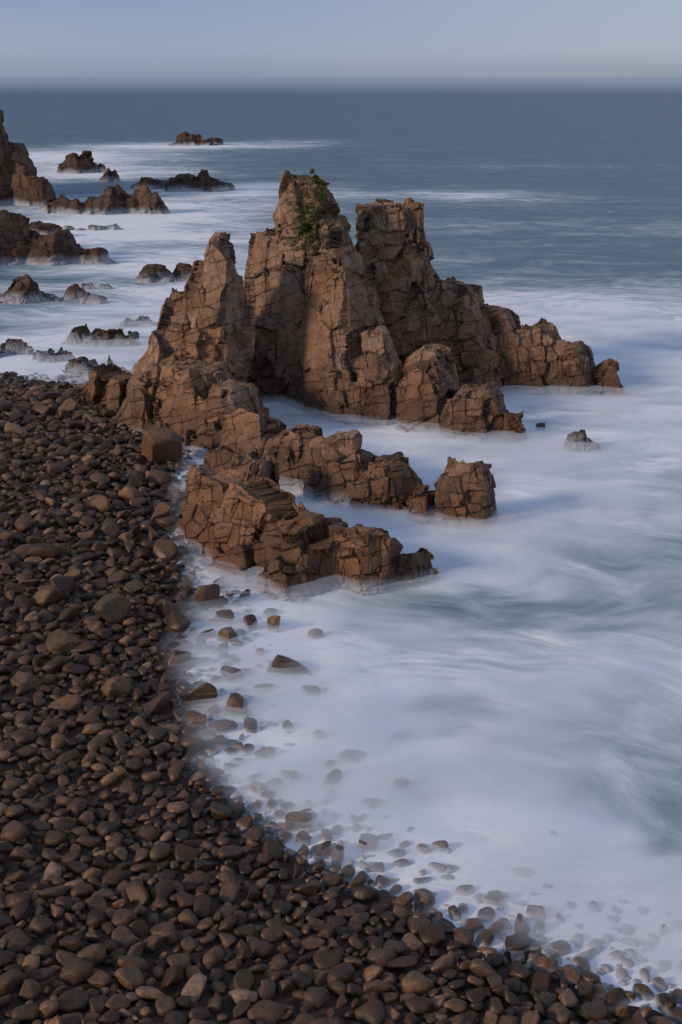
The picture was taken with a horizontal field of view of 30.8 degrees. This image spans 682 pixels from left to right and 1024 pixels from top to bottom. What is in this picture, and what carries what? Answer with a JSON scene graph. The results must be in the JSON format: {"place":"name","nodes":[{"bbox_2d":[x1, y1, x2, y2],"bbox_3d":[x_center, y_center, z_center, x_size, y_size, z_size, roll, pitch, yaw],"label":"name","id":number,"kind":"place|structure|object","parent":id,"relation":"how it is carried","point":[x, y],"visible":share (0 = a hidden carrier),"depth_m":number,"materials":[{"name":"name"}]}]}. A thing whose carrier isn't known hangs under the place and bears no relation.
{"place":"outdoors","nodes":[
{"label":"outdoors","id":0,"kind":"place"},
{"bbox_2d":[281,770,297,782],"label":"boulder","id":1,"kind":"object","parent":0,"point":[290,775],"visible":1,"depth_m":46.58,"materials":[{"name":"grey stone"}]},
{"bbox_2d":[0,388,668,1023],"bbox_3d":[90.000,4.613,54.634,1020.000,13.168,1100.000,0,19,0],"label":"beach ground","id":2,"kind":"structure","parent":0,"point":[228,1004],"depth_m":40.63,"materials":[{"name":"black stone"}]},
{"bbox_2d":[10,671,40,692],"bbox_3d":[-13.206,7.147,51.722,1.184,0.852,0.849,9,21,24],"label":"boulder","id":3,"kind":"object","parent":2,"relation":"on","point":[20,677],"visible":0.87,"depth_m":51.56,"materials":[{"name":"brown stone"}]},
{"bbox_2d":[46,629,81,653],"bbox_3d":[-12.492,5.914,55.702,1.612,1.218,0.969,-8,21,-21],"label":"boulder","id":4,"kind":"object","parent":2,"relation":"on","point":[64,641],"visible":0.88,"depth_m":55.34,"materials":[{"name":"brown stone"}]},
{"bbox_2d":[48,694,81,711],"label":"boulder","id":5,"kind":"object","parent":2,"relation":"on","point":[70,702],"visible":0.98,"depth_m":50.17,"materials":[{"name":"brown stone"}]},
{"bbox_2d":[93,593,131,623],"bbox_3d":[-10.847,4.748,58.869,1.259,1.581,1.936,13,23,32],"label":"boulder","id":6,"kind":"object","parent":2,"relation":"on","point":[114,608],"visible":0.88,"depth_m":58.48,"materials":[{"name":"brown stone"}]},
{"bbox_2d":[100,676,131,698],"bbox_3d":[-9.495,7.418,52.016,1.323,0.978,0.838,-10,22,-26],"label":"boulder","id":7,"kind":"object","parent":2,"relation":"on","point":[117,686],"visible":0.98,"depth_m":51.79,"materials":[{"name":"brown stone"}]},
{"bbox_2d":[141,427,182,464],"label":"boulder","id":8,"kind":"object","parent":2,"relation":"on","point":[159,445],"visible":0.99,"depth_m":82.80,"materials":[{"name":"brown stone"}]},
{"bbox_2d":[152,539,177,563],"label":"boulder","id":9,"kind":"object","parent":2,"relation":"on","point":[165,549],"visible":0.85,"depth_m":67.24,"materials":[{"name":"brown stone"}]},
{"bbox_2d":[159,599,178,617],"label":"boulder","id":10,"kind":"object","parent":2,"relation":"on","point":[166,606],"visible":0.71,"depth_m":60.05,"materials":[{"name":"brown stone"}]},
{"bbox_2d":[168,650,190,670],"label":"boulder","id":11,"kind":"object","parent":2,"relation":"on","point":[180,660],"visible":0.84,"depth_m":55.02,"materials":[{"name":"grey stone"}]},
{"bbox_2d":[186,710,206,727],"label":"boulder","id":12,"kind":"object","parent":2,"relation":"on","point":[193,716],"visible":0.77,"depth_m":50.12,"materials":[{"name":"brown stone"}]},
{"bbox_2d":[181,682,217,707],"bbox_3d":[-5.998,7.722,52.047,1.589,1.177,0.802,-4,20,-12],"label":"boulder","id":13,"kind":"object","parent":2,"relation":"on","point":[205,694],"visible":1,"depth_m":51.71,"materials":[{"name":"brown stone"}]},
{"bbox_2d":[194,584,219,610],"bbox_3d":[-6.637,4.336,61.289,1.052,1.795,1.023,6,20,17],"label":"boulder","id":14,"kind":"object","parent":2,"relation":"on","point":[206,596],"visible":0.98,"depth_m":60.91,"materials":[{"name":"brown stone"}]},
{"bbox_2d":[210,735,227,750],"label":"boulder","id":15,"kind":"object","parent":2,"relation":"on","point":[219,742],"visible":0.99,"depth_m":48.70,"materials":[{"name":"grey stone"}]},
{"bbox_2d":[213,609,233,625],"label":"boulder","id":16,"kind":"object","parent":2,"relation":"on","point":[222,617],"visible":0.97,"depth_m":59.71,"materials":[{"name":"brown stone"}]},
{"bbox_2d":[217,627,237,642],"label":"boulder","id":17,"kind":"object","parent":2,"relation":"on","point":[227,634],"visible":0.92,"depth_m":57.69,"materials":[{"name":"brown stone"}]},
{"bbox_2d":[220,665,245,683],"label":"boulder","id":18,"kind":"object","parent":2,"relation":"on","point":[231,675],"visible":1,"depth_m":54.07,"materials":[{"name":"grey stone"}]},
{"bbox_2d":[224,693,247,715],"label":"boulder","id":19,"kind":"object","parent":2,"relation":"on","point":[236,704],"visible":0.98,"depth_m":51.15,"materials":[{"name":"brown stone"}]},
{"bbox_2d":[232,742,247,755],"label":"boulder","id":20,"kind":"object","parent":2,"relation":"on","point":[239,747],"visible":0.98,"depth_m":48.31,"materials":[{"name":"brown stone"}]},
{"bbox_2d":[244,614,257,631],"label":"boulder","id":21,"kind":"object","parent":2,"relation":"on","point":[250,622],"visible":1,"depth_m":59.16,"materials":[{"name":"brown stone"}]},
{"bbox_2d":[252,780,267,793],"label":"boulder","id":22,"kind":"object","parent":2,"relation":"on","point":[260,786],"visible":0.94,"depth_m":45.73,"materials":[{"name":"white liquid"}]},
{"bbox_2d":[254,683,273,693],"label":"boulder","id":23,"kind":"object","parent":2,"relation":"on","point":[262,688],"visible":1,"depth_m":53.12,"materials":[{"name":"grey stone"}]},
{"bbox_2d":[254,747,275,758],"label":"boulder","id":24,"kind":"object","parent":2,"relation":"on","point":[266,753],"visible":1,"depth_m":47.99,"materials":[{"name":"grey stone"}]},
{"bbox_2d":[267,615,280,632],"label":"boulder","id":25,"kind":"object","parent":2,"relation":"on","point":[273,622],"visible":1,"depth_m":58.93,"materials":[{"name":"brown stone"}]},
{"bbox_2d":[281,720,293,729],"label":"boulder","id":26,"kind":"object","parent":2,"relation":"on","point":[287,725],"visible":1,"depth_m":50.10,"materials":[{"name":"grey stone"}]},
{"bbox_2d":[285,811,312,828],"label":"boulder","id":27,"kind":"object","parent":2,"relation":"on","point":[299,819],"visible":0.98,"depth_m":43.34,"materials":[{"name":"brown stone"}]},
{"bbox_2d":[314,841,330,855],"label":"boulder","id":28,"kind":"object","parent":2,"relation":"on","point":[323,848],"visible":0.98,"depth_m":41.90,"materials":[{"name":"stone"}]},
{"bbox_2d":[0,371,681,1023],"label":"cobblestones","id":29,"kind":"structure","parent":2,"relation":"on","point":[124,929],"depth_m":41.26,"materials":[{"name":"stone"}]},
{"bbox_2d":[267,654,312,676],"bbox_3d":[-2.257,6.795,54.933,2.087,0.876,1.081,0,19,0],"label":"boulder","id":30,"kind":"object","parent":29,"relation":"on","point":[283,665],"visible":1,"depth_m":54.56,"materials":[{"name":"brown stone"}]},
{"bbox_2d":[313,729,325,737],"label":"boulder","id":31,"kind":"object","parent":29,"relation":"on","point":[319,733],"visible":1,"depth_m":49.56,"materials":[{"name":"grey stone"}]},
{"bbox_2d":[431,840,448,851],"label":"boulder","id":32,"kind":"object","parent":29,"relation":"on","point":[442,845],"visible":1,"depth_m":42.30,"materials":[{"name":"grey stone"}]},
{"bbox_2d":[487,890,504,901],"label":"boulder","id":33,"kind":"object","parent":29,"relation":"on","point":[498,894],"visible":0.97,"depth_m":39.59,"materials":[{"name":"grey stone"}]},
{"bbox_2d":[0,77,681,1012],"bbox_3d":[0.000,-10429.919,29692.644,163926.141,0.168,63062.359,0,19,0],"label":"sea","id":34,"kind":"structure","parent":0,"point":[504,695],"depth_m":79.50,"materials":[{"name":"liquid"}]},
{"bbox_2d":[0,338,34,357],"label":"sea rock","id":35,"kind":"object","parent":34,"relation":"in","point":[8,347],"visible":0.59,"depth_m":117.41,"materials":[{"name":"stone"}]},
{"bbox_2d":[0,109,55,206],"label":"headland rock","id":36,"kind":"object","parent":34,"relation":"in","point":[22,183],"visible":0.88,"depth_m":253.97,"materials":[{"name":"stone"}]},
{"bbox_2d":[27,220,62,234],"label":"sea rock","id":37,"kind":"object","parent":34,"relation":"in","point":[40,227],"visible":0.25,"depth_m":203.12,"materials":[{"name":"stone"}]},
{"bbox_2d":[0,274,107,304],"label":"sea rock","id":38,"kind":"object","parent":34,"relation":"in","point":[24,289],"visible":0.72,"depth_m":144.36,"materials":[{"name":"stone"}]},
{"bbox_2d":[33,347,74,362],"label":"sea rock","id":39,"kind":"object","parent":34,"relation":"in","point":[51,356],"visible":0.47,"depth_m":114.96,"materials":[{"name":"stone"}]},
{"bbox_2d":[0,210,118,266],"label":"rock ridge","id":40,"kind":"object","parent":34,"relation":"in","point":[21,243],"visible":0.89,"depth_m":174.39,"materials":[{"name":"stone"}]},
{"bbox_2d":[56,150,106,173],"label":"sea rock","id":41,"kind":"object","parent":34,"relation":"in","point":[76,163],"visible":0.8,"depth_m":338.81,"materials":[{"name":"stone"}]},
{"bbox_2d":[60,324,108,347],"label":"sea rock","id":42,"kind":"object","parent":34,"relation":"in","point":[83,336],"visible":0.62,"depth_m":121.62,"materials":[{"name":"stone"}]},
{"bbox_2d":[62,223,123,230],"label":"sea rock","id":43,"kind":"object","parent":34,"relation":"in","point":[115,226],"visible":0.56,"depth_m":213.51,"materials":[{"name":"stone"}]},
{"bbox_2d":[80,282,112,288],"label":"sea rock","id":44,"kind":"object","parent":34,"relation":"in","point":[91,286],"visible":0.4,"depth_m":154.04,"materials":[{"name":"stone"}]},
{"bbox_2d":[62,355,135,377],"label":"sea rock","id":45,"kind":"object","parent":34,"relation":"in","point":[81,366],"visible":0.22,"depth_m":108.98,"materials":[{"name":"stone"}]},
{"bbox_2d":[39,184,170,214],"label":"rock ridge","id":46,"kind":"object","parent":34,"relation":"on","point":[118,199],"visible":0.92,"depth_m":238.76,"materials":[{"name":"stone"}]},
{"bbox_2d":[100,167,120,181],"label":"sea rock","id":47,"kind":"object","parent":34,"relation":"in","point":[109,175],"visible":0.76,"depth_m":311.24,"materials":[{"name":"stone"}]},
{"bbox_2d":[96,328,141,346],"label":"sea rock","id":48,"kind":"object","parent":34,"relation":"in","point":[113,337],"visible":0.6,"depth_m":121.18,"materials":[{"name":"stone"}]},
{"bbox_2d":[119,316,157,326],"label":"sea rock","id":49,"kind":"object","parent":34,"relation":"in","point":[138,321],"visible":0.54,"depth_m":131.53,"materials":[{"name":"stone"}]},
{"bbox_2d":[130,177,172,189],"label":"sea rock","id":50,"kind":"object","parent":34,"relation":"in","point":[152,183],"visible":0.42,"depth_m":290.62,"materials":[{"name":"stone"}]},
{"bbox_2d":[135,263,191,282],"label":"sea rock","id":51,"kind":"object","parent":34,"relation":"in","point":[150,273],"visible":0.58,"depth_m":159.12,"materials":[{"name":"stone"}]},
{"bbox_2d":[169,131,223,145],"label":"sea rock","id":52,"kind":"object","parent":34,"relation":"in","point":[185,138],"visible":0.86,"depth_m":476.53,"materials":[{"name":"stone"}]},
{"bbox_2d":[163,169,234,191],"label":"sea rock","id":53,"kind":"object","parent":34,"relation":"in","point":[203,180],"visible":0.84,"depth_m":285.26,"materials":[{"name":"stone"}]},
{"bbox_2d":[175,450,402,602],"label":"rock ridge","id":54,"kind":"object","parent":34,"relation":"on","point":[245,518],"visible":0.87,"depth_m":64.85,"materials":[{"name":"stone"}]},
{"bbox_2d":[301,685,320,695],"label":"boulder","id":55,"kind":"object","parent":34,"relation":"in","point":[311,690],"visible":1,"depth_m":53.01,"materials":[{"name":"grey stone"}]},
{"bbox_2d":[307,628,323,639],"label":"boulder","id":56,"kind":"object","parent":34,"relation":"in","point":[314,633],"visible":1,"depth_m":58.33,"materials":[{"name":"grey stone"}]},
{"bbox_2d":[203,408,435,523],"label":"rock ridge","id":57,"kind":"object","parent":34,"relation":"on","point":[337,469],"visible":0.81,"depth_m":76.54,"materials":[{"name":"stone"}]},
{"bbox_2d":[326,769,342,780],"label":"boulder","id":58,"kind":"object","parent":34,"relation":"in","point":[336,773],"visible":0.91,"depth_m":46.50,"materials":[{"name":"grey stone"}]},
{"bbox_2d":[336,749,366,762],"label":"boulder","id":59,"kind":"object","parent":34,"relation":"in","point":[350,756],"visible":1,"depth_m":47.99,"materials":[{"name":"grey stone"}]},
{"bbox_2d":[81,170,625,459],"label":"sea stack","id":60,"kind":"object","parent":34,"relation":"on","point":[383,323],"visible":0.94,"depth_m":95.95,"materials":[{"name":"stone"}]},
{"bbox_2d":[280,175,340,252],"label":"shrub","id":61,"kind":"object","parent":60,"relation":"on","point":[308,231],"visible":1,"depth_m":96.64,"materials":[{"name":"green plant"}]},
{"bbox_2d":[309,168,322,184],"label":"coastal shrub","id":62,"kind":"object","parent":60,"relation":"on","point":[317,179],"visible":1,"depth_m":96.83,"materials":[{"name":"green plant"}]},
{"bbox_2d":[393,777,409,788],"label":"boulder","id":63,"kind":"object","parent":34,"relation":"in","point":[401,783],"visible":1,"depth_m":45.97,"materials":[{"name":"grey stone"}]},
{"bbox_2d":[395,548,439,589],"bbox_3d":[3.124,3.415,64.877,4.286,2.884,2.334,0,19,0],"label":"sea rock","id":64,"kind":"object","parent":34,"relation":"in","point":[418,569],"visible":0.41,"depth_m":64.30,"materials":[{"name":"stone"}]},
{"bbox_2d":[431,456,499,531],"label":"sea rock","id":65,"kind":"object","parent":34,"relation":"in","point":[464,495],"visible":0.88,"depth_m":72.23,"materials":[{"name":"stone"}]},
{"bbox_2d":[536,423,546,432],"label":"boulder","id":66,"kind":"object","parent":34,"relation":"in","point":[540,427],"visible":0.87,"depth_m":92.01,"materials":[{"name":"brown stone"}]},
{"bbox_2d":[563,430,601,451],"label":"sea rock","id":67,"kind":"object","parent":34,"relation":"in","point":[578,441],"visible":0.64,"depth_m":87.16,"materials":[{"name":"stone"}]},
{"bbox_2d":[0,0,681,76],"label":"sky","id":68,"kind":"structure","parent":0,"point":[39,38],"materials":[{"name":"blue"}]},
{"bbox_2d":[362,798,380,808],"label":"boulder","id":69,"kind":"object","parent":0,"point":[371,803],"visible":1,"depth_m":44.88,"materials":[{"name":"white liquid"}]}
]}

